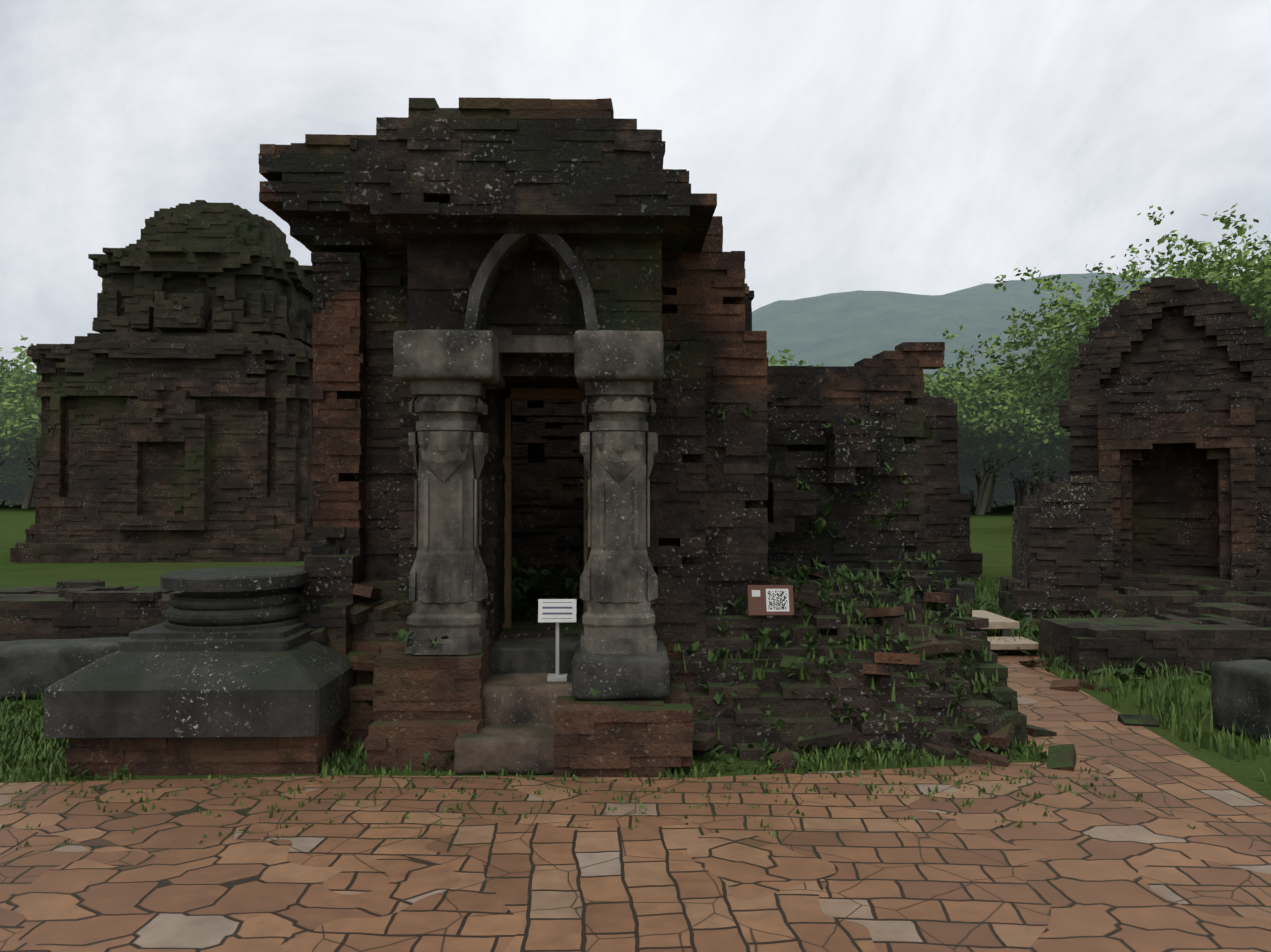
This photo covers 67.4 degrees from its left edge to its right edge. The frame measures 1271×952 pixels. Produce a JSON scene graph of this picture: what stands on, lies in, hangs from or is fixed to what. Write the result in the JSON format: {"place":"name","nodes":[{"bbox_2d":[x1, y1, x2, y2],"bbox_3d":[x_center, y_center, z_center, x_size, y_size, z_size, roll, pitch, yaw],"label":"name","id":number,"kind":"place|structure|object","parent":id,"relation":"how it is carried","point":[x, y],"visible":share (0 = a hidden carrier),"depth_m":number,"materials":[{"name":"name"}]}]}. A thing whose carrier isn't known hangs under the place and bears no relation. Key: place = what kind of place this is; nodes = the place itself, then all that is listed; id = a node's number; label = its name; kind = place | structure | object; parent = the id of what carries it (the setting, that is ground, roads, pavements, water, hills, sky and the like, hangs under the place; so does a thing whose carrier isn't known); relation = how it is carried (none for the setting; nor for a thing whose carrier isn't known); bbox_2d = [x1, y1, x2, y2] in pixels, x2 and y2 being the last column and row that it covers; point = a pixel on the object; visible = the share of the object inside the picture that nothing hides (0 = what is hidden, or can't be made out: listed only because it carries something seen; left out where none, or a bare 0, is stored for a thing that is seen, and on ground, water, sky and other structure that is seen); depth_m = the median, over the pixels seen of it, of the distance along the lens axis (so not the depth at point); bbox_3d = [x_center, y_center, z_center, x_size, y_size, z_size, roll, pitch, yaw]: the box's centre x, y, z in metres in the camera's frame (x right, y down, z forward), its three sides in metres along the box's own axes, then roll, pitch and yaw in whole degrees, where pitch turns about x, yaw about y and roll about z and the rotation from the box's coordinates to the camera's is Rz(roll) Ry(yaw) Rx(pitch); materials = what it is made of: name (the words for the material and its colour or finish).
{"place":"outdoors","nodes":[
{"label":"outdoors","id":0,"kind":"place"},
{"bbox_2d":[10,200,325,562],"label":"temple tower","id":1,"kind":"structure","parent":0,"point":[176,415],"depth_m":20.88,"materials":[{"name":"brick"}]},
{"bbox_2d":[0,403,1270,849],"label":"grass","id":2,"kind":"structure","parent":0,"point":[24,741],"depth_m":5.62,"materials":[{"name":"green plant"}]},
{"bbox_2d":[0,500,1270,800],"bbox_3d":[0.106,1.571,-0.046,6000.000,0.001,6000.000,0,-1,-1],"label":"terrain","id":3,"kind":"structure","parent":0,"point":[990,534],"depth_m":15.41,"materials":[{"name":"green plant"}]},
{"bbox_2d":[0,495,17,505],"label":"shrub","id":4,"kind":"object","parent":3,"relation":"on","point":[2,503],"depth_m":91.96,"materials":[{"name":"green plant"}]},
{"bbox_2d":[0,438,29,471],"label":"tree","id":5,"kind":"object","parent":3,"relation":"on","point":[2,460],"depth_m":78.92,"materials":[{"name":"green plant"}]},
{"bbox_2d":[0,365,34,413],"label":"tree","id":6,"kind":"object","parent":3,"relation":"on","point":[2,374],"depth_m":73.43,"materials":[{"name":"green plant"}]},
{"bbox_2d":[0,461,34,506],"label":"hill","id":7,"kind":"structure","parent":3,"relation":"on","point":[6,476],"depth_m":81.35,"materials":[{"name":"green plant"}]},
{"bbox_2d":[0,382,36,508],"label":"tree","id":8,"kind":"object","parent":3,"relation":"on","point":[26,504],"depth_m":76.66,"materials":[{"name":"green plant"}]},
{"bbox_2d":[0,348,36,507],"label":"tree","id":9,"kind":"object","parent":3,"relation":"on","point":[18,369],"visible":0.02,"depth_m":78.18,"materials":[{"name":"green plant"}]},
{"bbox_2d":[2,372,35,396],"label":"tree","id":10,"kind":"object","parent":3,"relation":"on","point":[20,381],"depth_m":73.25,"materials":[{"name":"green plant"}]},
{"bbox_2d":[0,356,37,416],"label":"tree","id":11,"kind":"object","parent":3,"relation":"on","point":[7,361],"visible":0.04,"depth_m":74.47,"materials":[{"name":"green plant"}]},
{"bbox_2d":[0,391,41,474],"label":"tree","id":12,"kind":"object","parent":3,"relation":"on","point":[16,429],"visible":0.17,"depth_m":67.91,"materials":[{"name":"green plant"}]},
{"bbox_2d":[0,335,41,432],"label":"tree","id":13,"kind":"object","parent":3,"relation":"on","point":[25,388],"depth_m":67.05,"materials":[{"name":"green plant"}]},
{"bbox_2d":[0,637,128,700],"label":"stone block","id":14,"kind":"structure","parent":3,"relation":"on","point":[28,665],"depth_m":7.13,"materials":[{"name":"grey stone"}]},
{"bbox_2d":[0,580,174,593],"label":"wall","id":15,"kind":"structure","parent":3,"relation":"on","point":[47,589],"depth_m":10.69,"materials":[{"name":"brick"}]},
{"bbox_2d":[0,586,180,640],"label":"wall","id":16,"kind":"structure","parent":3,"relation":"on","point":[94,612],"depth_m":8.90,"materials":[{"name":"brick"}]},
{"bbox_2d":[66,716,343,775],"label":"brick plinth","id":17,"kind":"structure","parent":3,"relation":"on","point":[161,756],"depth_m":5.24,"materials":[{"name":"brown brick"}]},
{"bbox_2d":[44,566,355,737],"bbox_3d":[-2.474,1.007,5.896,1.480,0.830,1.480,0,-1,-1],"label":"stone pedestal","id":18,"kind":"object","parent":17,"relation":"on","point":[228,652],"visible":0.98,"depth_m":5.28,"materials":[{"name":"grey stone"}]},
{"bbox_2d":[454,723,553,774],"bbox_3d":[-0.634,1.547,5.444,0.752,0.215,0.434,0,-1,-1],"label":"step","id":19,"kind":"object","parent":3,"relation":"on","point":[512,748],"visible":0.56,"depth_m":5.23,"materials":[{"name":"stone"}]},
{"bbox_2d":[482,673,572,723],"bbox_3d":[-0.613,1.443,5.804,0.637,0.438,0.481,0,-1,-1],"label":"step","id":20,"kind":"object","parent":3,"relation":"on","point":[517,698],"visible":0.35,"depth_m":5.58,"materials":[{"name":"stone"}]},
{"bbox_2d":[538,599,576,681],"bbox_3d":[-0.471,0.987,5.753,0.230,0.489,0.100,0,-1,-1],"label":"info sign on post","id":21,"kind":"object","parent":20,"relation":"on","point":[557,611],"visible":1,"depth_m":5.74,"materials":[{"name":"metal"}]},
{"bbox_2d":[491,637,580,673],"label":"stone step","id":22,"kind":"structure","parent":3,"relation":"on","point":[523,654],"depth_m":5.95,"materials":[{"name":"stone"}]},
{"bbox_2d":[0,655,1270,951],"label":"court paving","id":23,"kind":"structure","parent":3,"relation":"on","point":[848,867],"depth_m":4.01,"materials":[{"name":"brown stone"}]},
{"bbox_2d":[258,97,1027,776],"bbox_3d":[-0.097,-0.307,7.246,4.981,3.972,4.105,0,-1,-1],"label":"temple ruin","id":24,"kind":"object","parent":3,"relation":"on","point":[412,217],"visible":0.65,"depth_m":6.11,"materials":[{"name":"brick"}]},
{"bbox_2d":[405,380,488,654],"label":"stone column","id":25,"kind":"structure","parent":24,"relation":"on","point":[448,576],"depth_m":5.60,"materials":[{"name":"stone"}]},
{"bbox_2d":[393,329,504,388],"bbox_3d":[-1.122,-0.702,5.824,0.587,0.292,0.629,0,-1,-1],"label":"column capital","id":26,"kind":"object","parent":25,"relation":"on","point":[436,354],"depth_m":5.52,"materials":[{"name":"stone"}]},
{"bbox_2d":[502,388,511,627],"bbox_3d":[-0.918,0.225,6.706,0.090,1.700,0.100,0,-1,-1],"label":"door frame post","id":27,"kind":"object","parent":24,"relation":"attached to","point":[507,463],"depth_m":6.66,"materials":[{"name":"brown wood"}]},
{"bbox_2d":[463,233,598,330],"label":"pointed arch","id":28,"kind":"structure","parent":24,"relation":"attached to","point":[488,274],"depth_m":5.54,"materials":[{"name":"grey stone"}]},
{"bbox_2d":[489,325,573,353],"bbox_3d":[-0.612,-1.097,5.870,0.720,0.680,0.050,0,-1,-1],"label":"lintel","id":29,"kind":"object","parent":24,"relation":"attached to","point":[509,341],"visible":0.07,"depth_m":5.84,"materials":[{"name":"grey stone"}]},
{"bbox_2d":[505,388,585,400],"bbox_3d":[-0.628,-0.575,6.723,0.700,0.080,0.100,0,-1,-1],"label":"door frame header","id":30,"kind":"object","parent":24,"relation":"attached to","point":[534,394],"depth_m":6.67,"materials":[{"name":"brown wood"}]},
{"bbox_2d":[584,399,587,609],"bbox_3d":[-0.318,0.225,6.717,0.090,1.700,0.100,0,-1,-1],"label":"door frame post","id":31,"kind":"object","parent":24,"relation":"attached to","point":[585,507],"depth_m":6.67,"materials":[{"name":"brown wood"}]},
{"bbox_2d":[571,640,669,699],"bbox_3d":[-0.091,1.161,5.757,0.568,0.250,0.666,0,-1,-1],"label":"column base","id":32,"kind":"object","parent":24,"relation":"on","point":[626,676],"visible":0.79,"depth_m":5.43,"materials":[{"name":"grey stone"}]},
{"bbox_2d":[580,380,657,653],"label":"stone column","id":33,"kind":"structure","parent":32,"relation":"on","point":[618,585],"depth_m":5.62,"materials":[{"name":"stone"}]},
{"bbox_2d":[574,330,663,388],"bbox_3d":[-0.103,-0.703,5.843,0.529,0.294,0.626,0,-1,-1],"label":"column capital","id":34,"kind":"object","parent":33,"relation":"on","point":[617,355],"depth_m":5.54,"materials":[{"name":"stone"}]},
{"bbox_2d":[747,585,793,617],"bbox_3d":[0.890,0.895,6.292,0.300,0.348,0.090,0,-1,-1],"label":"qr code sign","id":35,"kind":"object","parent":24,"relation":"attached to","point":[769,601],"visible":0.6,"depth_m":6.27,"materials":[{"name":"metal"}]},
{"bbox_2d":[59,404,1266,778],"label":"weed plants","id":36,"kind":"object","parent":3,"relation":"on","point":[529,578],"visible":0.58,"depth_m":6.64,"materials":[{"name":"green plant"}]},
{"bbox_2d":[287,565,1159,771],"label":"loose bricks","id":37,"kind":"object","parent":3,"relation":"on","point":[996,733],"visible":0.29,"depth_m":5.96,"materials":[{"name":"brown brick"}]},
{"bbox_2d":[769,354,794,365],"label":"tree","id":38,"kind":"object","parent":3,"relation":"on","point":[788,358],"depth_m":62.66,"materials":[{"name":"green plant"}]},
{"bbox_2d":[767,349,812,365],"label":"tree","id":39,"kind":"object","parent":3,"relation":"on","point":[786,351],"depth_m":51.49,"materials":[{"name":"green plant"}]},
{"bbox_2d":[784,360,827,365],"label":"tree","id":40,"kind":"object","parent":3,"relation":"on","point":[800,363],"depth_m":59.29,"materials":[{"name":"green plant"}]},
{"bbox_2d":[820,362,996,397],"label":"tree","id":41,"kind":"object","parent":3,"relation":"on","point":[928,376],"depth_m":60.12,"materials":[{"name":"green plant"}]},
{"bbox_2d":[917,392,982,583],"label":"brick wall","id":42,"kind":"structure","parent":3,"relation":"on","point":[947,530],"depth_m":15.86,"materials":[{"name":"brick"}]},
{"bbox_2d":[959,479,976,500],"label":"shrub","id":43,"kind":"object","parent":3,"relation":"on","point":[975,496],"visible":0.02,"depth_m":79.99,"materials":[{"name":"green plant"}]},
{"bbox_2d":[969,490,973,507],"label":"tree","id":44,"kind":"object","parent":3,"relation":"on","point":[971,502],"depth_m":80.40,"materials":[{"name":"brown plant"}]},
{"bbox_2d":[961,473,981,481],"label":"tree","id":45,"kind":"object","parent":3,"relation":"on","point":[969,476],"depth_m":74.13,"materials":[{"name":"green plant"}]},
{"bbox_2d":[965,446,981,491],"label":"tree","id":46,"kind":"object","parent":3,"relation":"on","point":[978,479],"depth_m":65.56,"materials":[{"name":"brown plant"}]},
{"bbox_2d":[930,361,1028,492],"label":"tree","id":47,"kind":"object","parent":3,"relation":"on","point":[955,374],"depth_m":70.40,"materials":[{"name":"green plant"}]},
{"bbox_2d":[959,472,1029,507],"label":"hill","id":48,"kind":"structure","parent":3,"relation":"on","point":[999,493],"depth_m":79.75,"materials":[{"name":"green plant"}]},
{"bbox_2d":[924,355,1069,514],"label":"tree","id":49,"kind":"object","parent":3,"relation":"on","point":[971,401],"visible":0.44,"depth_m":55.46,"materials":[{"name":"green plant"}]},
{"bbox_2d":[931,366,1069,488],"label":"tree","id":50,"kind":"object","parent":3,"relation":"on","point":[1037,474],"visible":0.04,"depth_m":56.85,"materials":[{"name":"green plant"}]},
{"bbox_2d":[958,454,1043,482],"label":"tree","id":51,"kind":"object","parent":3,"relation":"on","point":[960,462],"depth_m":62.69,"materials":[{"name":"green plant"}]},
{"bbox_2d":[972,610,1038,649],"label":"stone steps","id":52,"kind":"structure","parent":3,"relation":"on","point":[1005,625],"depth_m":9.32,"materials":[{"name":"beige stone"}]},
{"bbox_2d":[957,386,1069,514],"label":"tree","id":53,"kind":"object","parent":3,"relation":"on","point":[1022,455],"visible":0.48,"depth_m":55.68,"materials":[{"name":"green plant"}]},
{"bbox_2d":[961,454,1067,511],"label":"tree","id":54,"kind":"object","parent":3,"relation":"on","point":[989,505],"depth_m":65.33,"materials":[{"name":"brown plant"}]},
{"bbox_2d":[960,459,1069,506],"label":"tree","id":55,"kind":"object","parent":3,"relation":"on","point":[1024,482],"visible":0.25,"depth_m":64.72,"materials":[{"name":"green plant"}]},
{"bbox_2d":[974,476,1056,506],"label":"shrub","id":56,"kind":"object","parent":3,"relation":"on","point":[995,502],"depth_m":86.01,"materials":[{"name":"green plant"}]},
{"bbox_2d":[1012,474,1020,506],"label":"tree","id":57,"kind":"object","parent":3,"relation":"on","point":[1017,496],"depth_m":67.08,"materials":[{"name":"brown plant"}]},
{"bbox_2d":[1018,476,1024,506],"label":"tree","id":58,"kind":"object","parent":3,"relation":"on","point":[1020,486],"depth_m":73.78,"materials":[{"name":"brown plant"}]},
{"bbox_2d":[1027,477,1036,494],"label":"tree","id":59,"kind":"object","parent":3,"relation":"on","point":[1031,484],"depth_m":77.51,"materials":[{"name":"green plant"}]},
{"bbox_2d":[1005,478,1059,503],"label":"shrub","id":60,"kind":"object","parent":3,"relation":"on","point":[1044,480],"visible":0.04,"depth_m":86.75,"materials":[{"name":"green plant"}]},
{"bbox_2d":[1006,445,1069,494],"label":"tree","id":61,"kind":"object","parent":3,"relation":"on","point":[1035,487],"depth_m":64.13,"materials":[{"name":"green plant"}]},
{"bbox_2d":[1048,468,1054,481],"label":"tree","id":62,"kind":"object","parent":3,"relation":"on","point":[1051,478],"depth_m":65.19,"materials":[{"name":"green plant"}]},
{"bbox_2d":[1000,476,1126,619],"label":"stub wall","id":63,"kind":"structure","parent":3,"relation":"on","point":[1062,548],"depth_m":11.21,"materials":[{"name":"brick"}]},
{"bbox_2d":[941,204,1270,432],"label":"tree","id":64,"kind":"object","parent":3,"relation":"on","point":[1255,285],"visible":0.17,"depth_m":29.73,"materials":[{"name":"green plant"}]},
{"bbox_2d":[997,585,1270,618],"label":"foundation","id":65,"kind":"object","parent":3,"relation":"on","point":[1136,602],"visible":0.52,"depth_m":11.33,"materials":[{"name":"stone"}]},
{"bbox_2d":[1035,242,1267,411],"bbox_3d":[24.328,-3.192,32.577,18.763,10.503,19.435,-1,-1,36],"label":"tree","id":66,"kind":"object","parent":3,"relation":"on","point":[1098,310],"visible":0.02,"depth_m":32.64,"materials":[{"name":"green plant"}]},
{"bbox_2d":[1039,618,1270,674],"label":"foundation","id":67,"kind":"object","parent":3,"relation":"on","point":[1094,643],"visible":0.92,"depth_m":8.09,"materials":[{"name":"stone"}]},
{"bbox_2d":[1058,276,1270,591],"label":"ruin","id":68,"kind":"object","parent":3,"relation":"on","point":[1165,415],"depth_m":12.62,"materials":[{"name":"brick"}]},
{"bbox_2d":[1134,603,1270,626],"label":"foundation","id":69,"kind":"object","parent":3,"relation":"on","point":[1260,616],"visible":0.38,"depth_m":9.59,"materials":[{"name":"stone"}]},
{"bbox_2d":[1210,659,1270,744],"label":"stone block","id":70,"kind":"object","parent":3,"relation":"on","point":[1241,691],"visible":0.94,"depth_m":6.04,"materials":[{"name":"grey stone"}]},
{"bbox_2d":[0,0,1270,381],"label":"sky","id":71,"kind":"structure","parent":0,"point":[921,147],"materials":[{"name":"white"}]},
{"bbox_2d":[752,273,1150,383],"bbox_3d":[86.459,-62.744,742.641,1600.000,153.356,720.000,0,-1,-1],"label":"forested hills","id":72,"kind":"structure","parent":0,"point":[850,328],"depth_m":574.00,"materials":[{"name":"green plant"}]},
{"bbox_2d":[988,634,1037,654],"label":"dirt path","id":73,"kind":"structure","parent":0,"point":[1007,653],"depth_m":9.10,"materials":[{"name":"brown soil"}]},
{"bbox_2d":[957,581,974,607],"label":"stone block","id":74,"kind":"structure","parent":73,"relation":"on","point":[968,588],"depth_m":12.50,"materials":[{"name":"grey stone"}]}
]}

